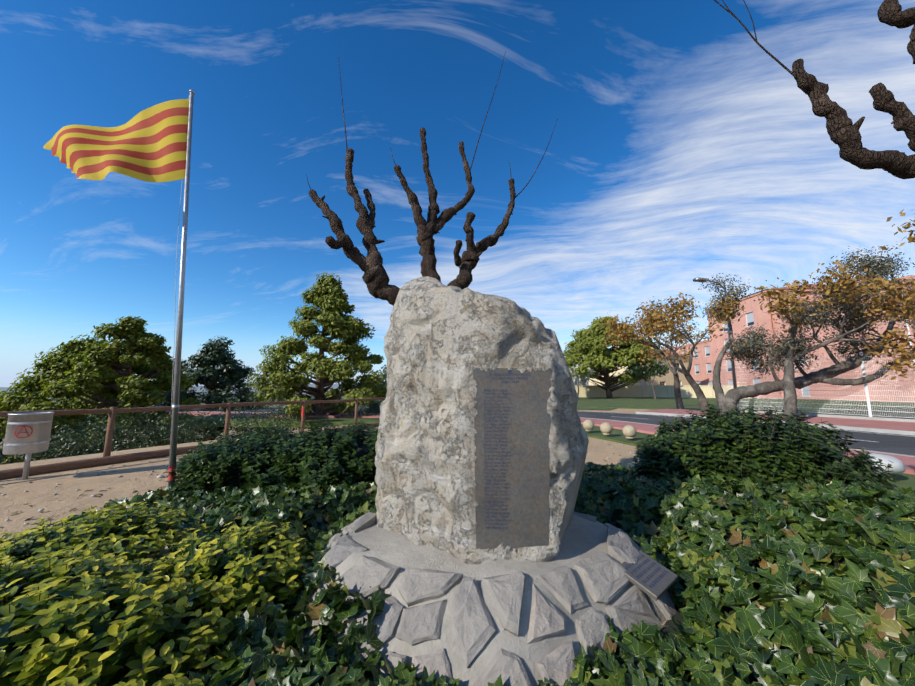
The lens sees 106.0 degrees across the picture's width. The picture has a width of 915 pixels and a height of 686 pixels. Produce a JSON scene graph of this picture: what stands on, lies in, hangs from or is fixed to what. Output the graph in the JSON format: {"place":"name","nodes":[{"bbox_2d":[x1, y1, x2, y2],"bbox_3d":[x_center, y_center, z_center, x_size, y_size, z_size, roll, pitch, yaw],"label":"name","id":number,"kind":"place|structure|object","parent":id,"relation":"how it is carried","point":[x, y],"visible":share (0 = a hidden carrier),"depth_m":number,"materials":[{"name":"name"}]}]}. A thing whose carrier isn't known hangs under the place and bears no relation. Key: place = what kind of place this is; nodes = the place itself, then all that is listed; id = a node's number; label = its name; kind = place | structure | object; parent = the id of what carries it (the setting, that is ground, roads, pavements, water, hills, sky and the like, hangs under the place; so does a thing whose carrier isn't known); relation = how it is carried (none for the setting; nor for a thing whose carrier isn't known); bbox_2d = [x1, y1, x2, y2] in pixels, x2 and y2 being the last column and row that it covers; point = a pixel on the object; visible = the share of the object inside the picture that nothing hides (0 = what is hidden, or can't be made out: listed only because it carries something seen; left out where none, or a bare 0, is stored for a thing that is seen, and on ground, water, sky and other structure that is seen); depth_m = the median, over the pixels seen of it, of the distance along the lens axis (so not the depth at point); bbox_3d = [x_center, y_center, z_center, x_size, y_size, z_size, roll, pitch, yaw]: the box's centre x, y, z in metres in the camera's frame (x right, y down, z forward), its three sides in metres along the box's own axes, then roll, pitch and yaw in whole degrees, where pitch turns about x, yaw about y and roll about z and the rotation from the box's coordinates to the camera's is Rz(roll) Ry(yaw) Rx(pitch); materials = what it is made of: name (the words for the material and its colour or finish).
{"place":"outdoors","nodes":[
{"label":"outdoors","id":0,"kind":"place"},
{"bbox_2d":[0,381,588,398],"bbox_3d":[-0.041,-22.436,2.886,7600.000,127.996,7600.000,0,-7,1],"label":"hills","id":1,"kind":"structure","parent":0,"point":[334,386],"depth_m":1620.98,"materials":[{"name":"green plant"}]},
{"bbox_2d":[0,395,666,667],"bbox_3d":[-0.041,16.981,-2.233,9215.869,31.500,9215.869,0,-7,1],"label":"ground","id":2,"kind":"structure","parent":0,"point":[60,505],"depth_m":5.05,"materials":[{"name":"beige sand"}]},
{"bbox_2d":[0,418,7,461],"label":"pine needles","id":3,"kind":"object","parent":2,"relation":"on","point":[1,440],"visible":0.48,"depth_m":10.90,"materials":[{"name":"green plant"}]},
{"bbox_2d":[2,412,53,479],"bbox_3d":[-6.452,1.555,5.161,0.447,1.000,0.447,0,-7,1],"label":"litter bin","id":4,"kind":"object","parent":2,"relation":"on","point":[37,440],"visible":1,"depth_m":5.07,"materials":[{"name":"silver metal"}]},
{"bbox_2d":[14,425,32,437],"bbox_3d":[-6.330,1.295,5.025,0.178,0.183,0.019,5,-9,-36],"label":"graffiti symbol","id":5,"kind":"object","parent":4,"relation":"attached to","point":[23,432],"visible":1,"depth_m":5.02,"materials":[{"name":"red paint"}]},
{"bbox_2d":[0,334,161,463],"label":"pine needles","id":6,"kind":"object","parent":2,"relation":"on","point":[55,366],"depth_m":15.89,"materials":[{"name":"green plant"}]},
{"bbox_2d":[19,316,200,460],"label":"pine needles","id":7,"kind":"object","parent":2,"relation":"on","point":[90,372],"depth_m":13.10,"materials":[{"name":"green plant"}]},
{"bbox_2d":[80,357,196,445],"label":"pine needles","id":8,"kind":"object","parent":2,"relation":"on","point":[151,363],"depth_m":25.62,"materials":[{"name":"green plant"}]},
{"bbox_2d":[0,499,312,685],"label":"yellow shrub","id":9,"kind":"object","parent":2,"relation":"on","point":[24,668],"depth_m":1.71,"materials":[{"name":"plant"}]},
{"bbox_2d":[168,89,194,488],"bbox_3d":[-3.779,-0.920,4.733,0.504,5.806,0.107,-2,-8,14],"label":"flag pole","id":10,"kind":"object","parent":2,"relation":"on","point":[174,419],"visible":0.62,"depth_m":4.66,"materials":[{"name":"silver metal"}]},
{"bbox_2d":[43,99,188,181],"bbox_3d":[-4.750,-2.863,4.734,1.748,1.677,0.555,0,-7,-3],"label":"flag","id":11,"kind":"object","parent":10,"relation":"attached to","point":[149,144],"visible":0.98,"depth_m":4.85,"materials":[{"name":"fabric"}]},
{"bbox_2d":[168,466,175,480],"bbox_3d":[-3.609,1.643,4.358,0.084,0.185,0.078,0,-7,1],"label":"red pole mark","id":12,"kind":"object","parent":10,"relation":"attached to","point":[171,470],"visible":0.64,"depth_m":4.33,"materials":[{"name":"red paint"}]},
{"bbox_2d":[171,185,181,405],"bbox_3d":[-3.864,-1.446,4.800,0.329,4.570,0.031,-2,-8,18],"label":"flag halyard","id":13,"kind":"object","parent":10,"relation":"attached to","point":[175,296],"visible":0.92,"depth_m":4.68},
{"bbox_2d":[0,422,378,479],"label":"log curb","id":14,"kind":"structure","parent":2,"relation":"on","point":[53,467],"depth_m":6.07,"materials":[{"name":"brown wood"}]},
{"bbox_2d":[0,385,381,464],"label":"slope scrub","id":15,"kind":"object","parent":2,"relation":"on","point":[73,439],"visible":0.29,"depth_m":10.73,"materials":[{"name":"green plant"}]},
{"bbox_2d":[0,397,385,456],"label":"rail fence","id":16,"kind":"object","parent":2,"relation":"on","point":[112,411],"visible":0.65,"depth_m":7.17,"materials":[{"name":"brown wood"}]},
{"bbox_2d":[149,336,271,443],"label":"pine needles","id":17,"kind":"object","parent":2,"relation":"on","point":[236,373],"depth_m":22.12,"materials":[{"name":"green plant"}]},
{"bbox_2d":[163,420,378,491],"bbox_3d":[-1.983,1.602,4.834,3.592,1.013,2.175,0,-7,1],"label":"shrub","id":18,"kind":"object","parent":2,"relation":"on","point":[308,462],"depth_m":4.19,"materials":[{"name":"green plant"}]},
{"bbox_2d":[1,442,631,524],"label":"path pebbles","id":19,"kind":"object","parent":2,"relation":"on","point":[158,476],"visible":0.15,"depth_m":5.23,"materials":[{"name":"beige stone"}]},
{"bbox_2d":[0,441,636,526],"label":"fallen dry leaves","id":20,"kind":"object","parent":2,"relation":"on","point":[44,511],"visible":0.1,"depth_m":4.42,"materials":[{"name":"brown plant"}]},
{"bbox_2d":[309,127,515,305],"bbox_3d":[-0.396,-0.458,3.947,2.528,4.898,0.726,2,-8,-17],"label":"pollard tree","id":21,"kind":"object","parent":2,"relation":"on","point":[375,278],"visible":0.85,"depth_m":4.05,"materials":[{"name":"brown plant"}]},
{"bbox_2d":[306,51,557,197],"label":"twigs","id":22,"kind":"object","parent":21,"relation":"attached to","point":[477,143],"visible":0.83,"depth_m":4.67,"materials":[{"name":"brown plant"}]},
{"bbox_2d":[13,461,914,685],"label":"ivy leaves","id":23,"kind":"object","parent":2,"relation":"on","point":[281,633],"visible":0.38,"depth_m":1.89,"materials":[{"name":"green plant"}]},
{"bbox_2d":[288,511,675,685],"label":"pedestal stones","id":24,"kind":"object","parent":2,"relation":"on","point":[603,576],"visible":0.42,"depth_m":1.83,"materials":[{"name":"grey stone"}]},
{"bbox_2d":[375,276,588,564],"bbox_3d":[0.165,0.696,2.790,1.754,2.507,1.272,0,-7,1],"label":"monument stone","id":25,"kind":"object","parent":24,"relation":"on","point":[440,339],"visible":0.75,"depth_m":2.37,"materials":[{"name":"stone"}]},
{"bbox_2d":[473,368,550,548],"bbox_3d":[0.360,0.725,2.221,0.512,1.124,0.030,0,-7,1],"label":"inscription panel","id":26,"kind":"object","parent":25,"relation":"attached to","point":[527,448],"visible":0.86,"depth_m":2.20,"materials":[{"name":"grey stone"}]},
{"bbox_2d":[484,389,512,528],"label":"inscription names","id":27,"kind":"object","parent":26,"relation":"attached to","point":[493,527],"visible":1,"depth_m":2.20,"materials":[{"name":"grey paint"}]},
{"bbox_2d":[489,373,529,382],"bbox_3d":[0.345,0.232,2.268,0.269,0.065,0.001,0,-7,1],"label":"inscription","id":28,"kind":"object","parent":26,"relation":"attached to","point":[508,374],"visible":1,"depth_m":2.27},
{"bbox_2d":[470,364,557,556],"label":"panel edge chips","id":29,"kind":"object","parent":25,"relation":"attached to","point":[500,550],"visible":1,"depth_m":2.22,"materials":[{"name":"stone"}]},
{"bbox_2d":[622,550,677,600],"bbox_3d":[1.180,1.432,2.143,0.340,0.105,0.233,6,-10,-40],"label":"memorial plate","id":30,"kind":"object","parent":24,"relation":"on","point":[658,590],"visible":0.69,"depth_m":2.10,"materials":[{"name":"grey stone"}]},
{"bbox_2d":[625,555,667,587],"bbox_3d":[1.177,1.414,2.147,0.268,0.055,0.153,6,-10,-40],"label":"memorial plate text","id":31,"kind":"object","parent":30,"relation":"attached to","point":[640,575],"visible":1,"depth_m":2.13},
{"bbox_2d":[304,514,674,685],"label":"stone monument base","id":32,"kind":"object","parent":2,"relation":"on","point":[583,538],"visible":0.15,"depth_m":1.96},
{"bbox_2d":[82,415,914,490],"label":"grass","id":33,"kind":"structure","parent":2,"relation":"on","point":[904,479],"depth_m":13.59,"materials":[{"name":"green plant"}]},
{"bbox_2d":[583,420,593,430],"bbox_3d":[3.909,2.449,10.277,0.329,0.325,0.332,0,-7,1],"label":"stone ball","id":34,"kind":"object","parent":33,"relation":"on","point":[588,425],"visible":1,"depth_m":10.16,"materials":[{"name":"stone"}]},
{"bbox_2d":[600,422,612,434],"bbox_3d":[4.089,2.343,9.465,0.326,0.326,0.329,0,-7,1],"label":"stone ball","id":35,"kind":"object","parent":33,"relation":"on","point":[606,428],"visible":1,"depth_m":9.36,"materials":[{"name":"stone"}]},
{"bbox_2d":[622,425,636,438],"bbox_3d":[4.379,2.254,8.770,0.328,0.324,0.328,0,-7,1],"label":"stone ball","id":36,"kind":"object","parent":33,"relation":"on","point":[629,431],"visible":1,"depth_m":8.66,"materials":[{"name":"stone"}]},
{"bbox_2d":[857,453,905,474],"bbox_3d":[6.206,1.780,5.077,0.477,0.293,0.486,0,-7,1],"label":"white boulder","id":37,"kind":"object","parent":33,"relation":"on","point":[898,465],"visible":0.46,"depth_m":4.89,"materials":[{"name":"white stone"}]},
{"bbox_2d":[146,490,899,685],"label":"ivy bed underlayer","id":38,"kind":"object","parent":2,"relation":"on","point":[617,513],"depth_m":2.02,"materials":[{"name":"green"}]},
{"bbox_2d":[632,404,899,489],"bbox_3d":[3.333,1.349,4.159,2.535,1.202,2.144,0,-7,1],"label":"shrub","id":39,"kind":"object","parent":38,"relation":"on","point":[758,458],"depth_m":3.65,"materials":[{"name":"green plant"}]},
{"bbox_2d":[588,355,689,384],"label":"cream house walls","id":40,"kind":"structure","parent":2,"relation":"on","point":[668,378],"depth_m":53.97,"materials":[{"name":"beige paint"}]},
{"bbox_2d":[615,347,688,356],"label":"building roof","id":41,"kind":"structure","parent":40,"relation":"on","point":[666,354],"depth_m":56.34,"materials":[{"name":"ceramic"}]},
{"bbox_2d":[613,317,716,408],"bbox_3d":[12.656,1.038,21.179,3.962,5.987,4.631,5,-9,-31],"label":"street tree","id":42,"kind":"object","parent":2,"relation":"on","point":[690,334],"depth_m":20.80,"materials":[{"name":"brown plant"}]},
{"bbox_2d":[585,397,914,418],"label":"lot grass","id":43,"kind":"structure","parent":2,"relation":"on","point":[650,403],"depth_m":25.81,"materials":[{"name":"green plant"}]},
{"bbox_2d":[636,411,914,435],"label":"kerb","id":44,"kind":"structure","parent":2,"relation":"on","point":[891,431],"depth_m":11.13,"materials":[{"name":"concrete"}]},
{"bbox_2d":[664,275,914,402],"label":"pink apartment block walls","id":45,"kind":"structure","parent":2,"relation":"on","point":[761,317],"depth_m":41.87,"materials":[{"name":"pink brick"}]},
{"bbox_2d":[676,312,809,395],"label":"pink apartment block shutters","id":46,"kind":"object","parent":45,"relation":"attached to","point":[750,318],"visible":0.21,"depth_m":53.06,"materials":[{"name":"plastic"}]},
{"bbox_2d":[705,284,853,310],"bbox_3d":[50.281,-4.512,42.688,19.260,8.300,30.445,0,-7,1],"label":"roof edge","id":47,"kind":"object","parent":45,"relation":"on","point":[812,285],"depth_m":46.06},
{"bbox_2d":[685,281,914,396],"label":"pink apartment block window frames","id":48,"kind":"structure","parent":45,"relation":"in","point":[754,369],"depth_m":49.46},
{"bbox_2d":[694,322,803,373],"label":"windows","id":49,"kind":"structure","parent":48,"relation":"in","point":[726,329],"depth_m":54.12,"materials":[{"name":"grey glass"}]},
{"bbox_2d":[720,351,914,417],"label":"fence panels","id":50,"kind":"object","parent":2,"relation":"on","point":[834,390],"visible":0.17,"depth_m":14.53,"materials":[{"name":"white metal"}]},
{"bbox_2d":[792,0,914,178],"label":"pollard tree","id":51,"kind":"object","parent":2,"relation":"on","point":[843,132],"visible":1,"depth_m":2.41,"materials":[{"name":"brown plant"}]},
{"bbox_2d":[714,0,797,79],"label":"twigs","id":52,"kind":"object","parent":51,"relation":"attached to","point":[764,49],"visible":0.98,"depth_m":2.50,"materials":[{"name":"brown plant"}]},
{"bbox_2d":[254,397,615,409],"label":"park lawn","id":53,"kind":"structure","parent":0,"point":[583,402],"depth_m":31.77,"materials":[{"name":"green plant"}]},
{"bbox_2d":[245,272,386,419],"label":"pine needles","id":54,"kind":"object","parent":53,"relation":"on","point":[326,295],"depth_m":15.53,"materials":[{"name":"green plant"}]},
{"bbox_2d":[365,364,386,408],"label":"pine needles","id":55,"kind":"object","parent":53,"relation":"on","point":[382,382],"depth_m":22.55,"materials":[{"name":"green plant"}]},
{"bbox_2d":[569,363,594,394],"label":"blossom tree","id":56,"kind":"object","parent":53,"relation":"on","point":[576,377],"depth_m":40.50,"materials":[{"name":"white plant"}]},
{"bbox_2d":[563,316,668,398],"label":"park tree","id":57,"kind":"object","parent":53,"relation":"on","point":[594,350],"depth_m":41.59,"materials":[{"name":"green plant"}]},
{"bbox_2d":[624,356,670,398],"bbox_3d":[21.632,3.945,39.631,4.951,5.119,3.123,0,-7,1],"label":"tree","id":58,"kind":"object","parent":53,"relation":"on","point":[635,372],"depth_m":39.20,"materials":[{"name":"green plant"}]},
{"bbox_2d":[575,385,750,397],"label":"garden wall","id":59,"kind":"structure","parent":53,"relation":"on","point":[667,391],"depth_m":47.98,"materials":[{"name":"beige paint"}]},
{"bbox_2d":[0,0,914,386],"label":"sky","id":60,"kind":"structure","parent":0,"point":[679,151],"materials":[{"name":"blue"}]},
{"bbox_2d":[135,411,914,474],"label":"pavement","id":61,"kind":"structure","parent":0,"point":[908,462],"depth_m":12.28,"materials":[{"name":"grey concrete"}]},
{"bbox_2d":[181,407,914,456],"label":"road","id":62,"kind":"structure","parent":0,"point":[896,443],"depth_m":10.20,"materials":[{"name":"grey asphalt"}]},
{"bbox_2d":[577,411,914,436],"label":"edge line","id":63,"kind":"object","parent":62,"relation":"on","point":[762,423],"visible":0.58,"depth_m":10.86,"materials":[{"name":"paint"}]},
{"bbox_2d":[598,291,745,413],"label":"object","id":64,"kind":"object","parent":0,"point":[652,315],"depth_m":16.40,"materials":[{"name":"orange plant"}]},
{"bbox_2d":[638,409,914,430],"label":"pavement","id":65,"kind":"structure","parent":0,"point":[897,425],"depth_m":13.00,"materials":[{"name":"grey concrete"}]},
{"bbox_2d":[693,277,740,414],"bbox_3d":[12.329,0.140,16.355,1.998,6.460,0.280,2,-8,-17],"label":"street lamp","id":66,"kind":"object","parent":65,"relation":"on","point":[699,279],"visible":0.58,"depth_m":16.45,"materials":[{"name":"grey metal"}]},
{"bbox_2d":[740,410,914,421],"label":"curb","id":67,"kind":"structure","parent":65,"relation":"on","point":[867,418],"depth_m":14.10,"materials":[{"name":"concrete"}]},
{"bbox_2d":[720,352,871,416],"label":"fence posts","id":68,"kind":"object","parent":67,"relation":"on","point":[866,390],"visible":0.33,"depth_m":13.90,"materials":[{"name":"white metal"}]},
{"bbox_2d":[753,256,914,419],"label":"street tree","id":69,"kind":"object","parent":65,"relation":"on","point":[838,284],"depth_m":12.61,"materials":[{"name":"orange plant"}]},
{"bbox_2d":[698,244,914,416],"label":"tree","id":70,"kind":"object","parent":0,"point":[744,351],"depth_m":14.52,"materials":[{"name":"plant"}]},
{"bbox_2d":[863,209,914,324],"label":"street tree leaves","id":71,"kind":"object","parent":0,"point":[910,239],"depth_m":11.75,"materials":[{"name":"orange plant"}]}
]}

